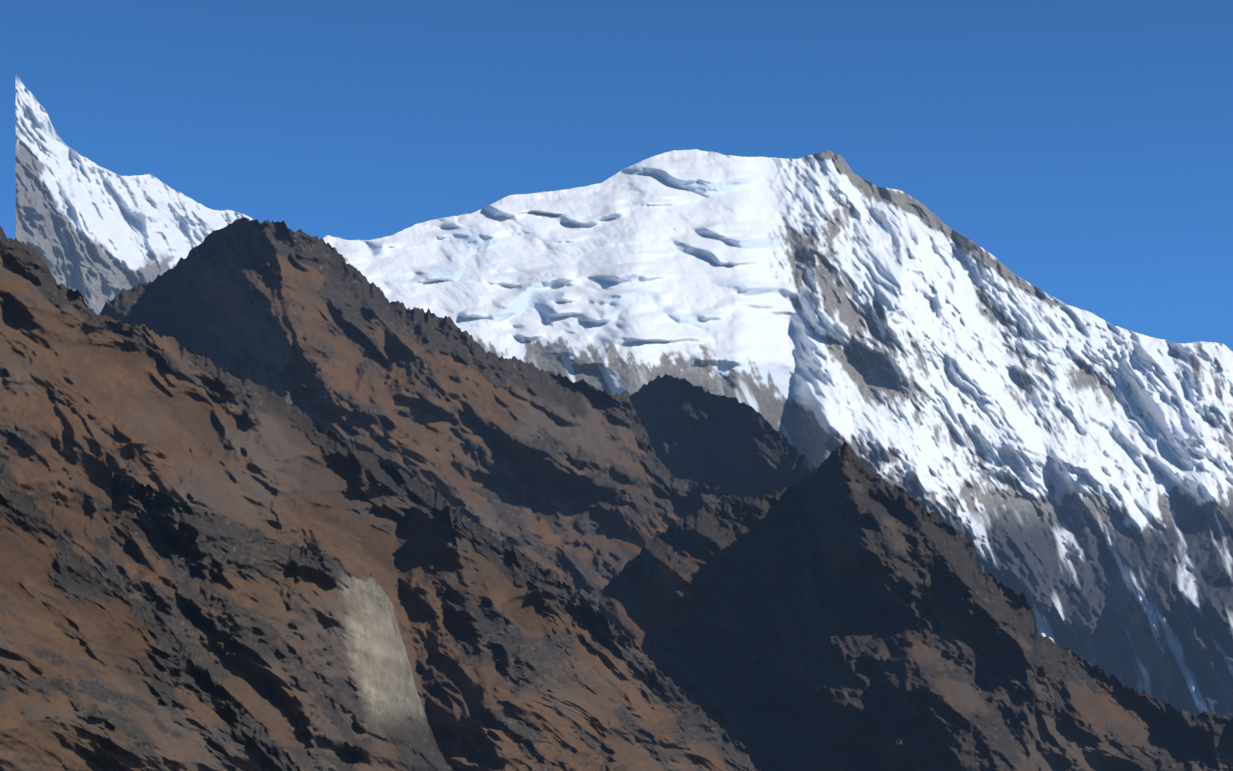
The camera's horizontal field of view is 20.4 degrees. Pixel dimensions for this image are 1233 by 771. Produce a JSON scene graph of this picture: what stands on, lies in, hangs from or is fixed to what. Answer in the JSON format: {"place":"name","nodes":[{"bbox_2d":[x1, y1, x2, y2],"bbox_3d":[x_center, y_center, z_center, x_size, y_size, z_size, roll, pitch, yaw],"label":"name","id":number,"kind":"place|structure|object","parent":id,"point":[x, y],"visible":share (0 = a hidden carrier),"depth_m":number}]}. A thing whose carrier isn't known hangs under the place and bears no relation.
{"place":"outdoors","nodes":[
{"label":"outdoors","id":0,"kind":"place"},
{"bbox_2d":[16,75,252,314],"bbox_3d":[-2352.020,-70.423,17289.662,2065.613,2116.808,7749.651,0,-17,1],"label":"snow peak","id":1,"kind":"structure","parent":0,"point":[96,236],"depth_m":14478.13},
{"bbox_2d":[0,460,300,770],"bbox_3d":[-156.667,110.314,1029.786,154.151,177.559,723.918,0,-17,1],"label":"mountain slope","id":2,"kind":"structure","parent":0,"point":[98,672],"depth_m":869.78},
{"bbox_2d":[107,471,452,770],"bbox_3d":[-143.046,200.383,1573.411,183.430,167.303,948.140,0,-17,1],"label":"mountain slope","id":3,"kind":"structure","parent":0,"point":[298,653],"depth_m":1290.15},
{"bbox_2d":[0,225,757,770],"bbox_3d":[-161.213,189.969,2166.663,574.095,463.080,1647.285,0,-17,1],"label":"mountain slope","id":4,"kind":"structure","parent":0,"point":[518,659],"depth_m":1941.20},
{"bbox_2d":[100,217,739,611],"bbox_3d":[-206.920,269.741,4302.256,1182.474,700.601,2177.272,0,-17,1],"label":"rocky ridge","id":5,"kind":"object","parent":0,"point":[578,487],"visible":0.27,"depth_m":3572.55},
{"bbox_2d":[0,0,1232,350],"label":"sky","id":6,"kind":"structure","parent":0,"point":[1086,146]},
{"bbox_2d":[629,374,816,498],"bbox_3d":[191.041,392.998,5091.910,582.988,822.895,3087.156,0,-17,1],"label":"dark ridge","id":7,"kind":"structure","parent":0,"point":[698,435],"depth_m":4602.35},
{"bbox_2d":[323,149,1232,719],"bbox_3d":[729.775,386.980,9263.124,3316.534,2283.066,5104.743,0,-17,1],"label":"snow peak","id":8,"kind":"structure","parent":0,"point":[1065,469],"depth_m":7988.91},
{"bbox_2d":[599,442,1232,770],"bbox_3d":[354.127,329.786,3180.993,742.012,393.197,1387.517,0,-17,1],"label":"rocky hill","id":9,"kind":"structure","parent":0,"point":[844,608],"depth_m":2746.49}
]}

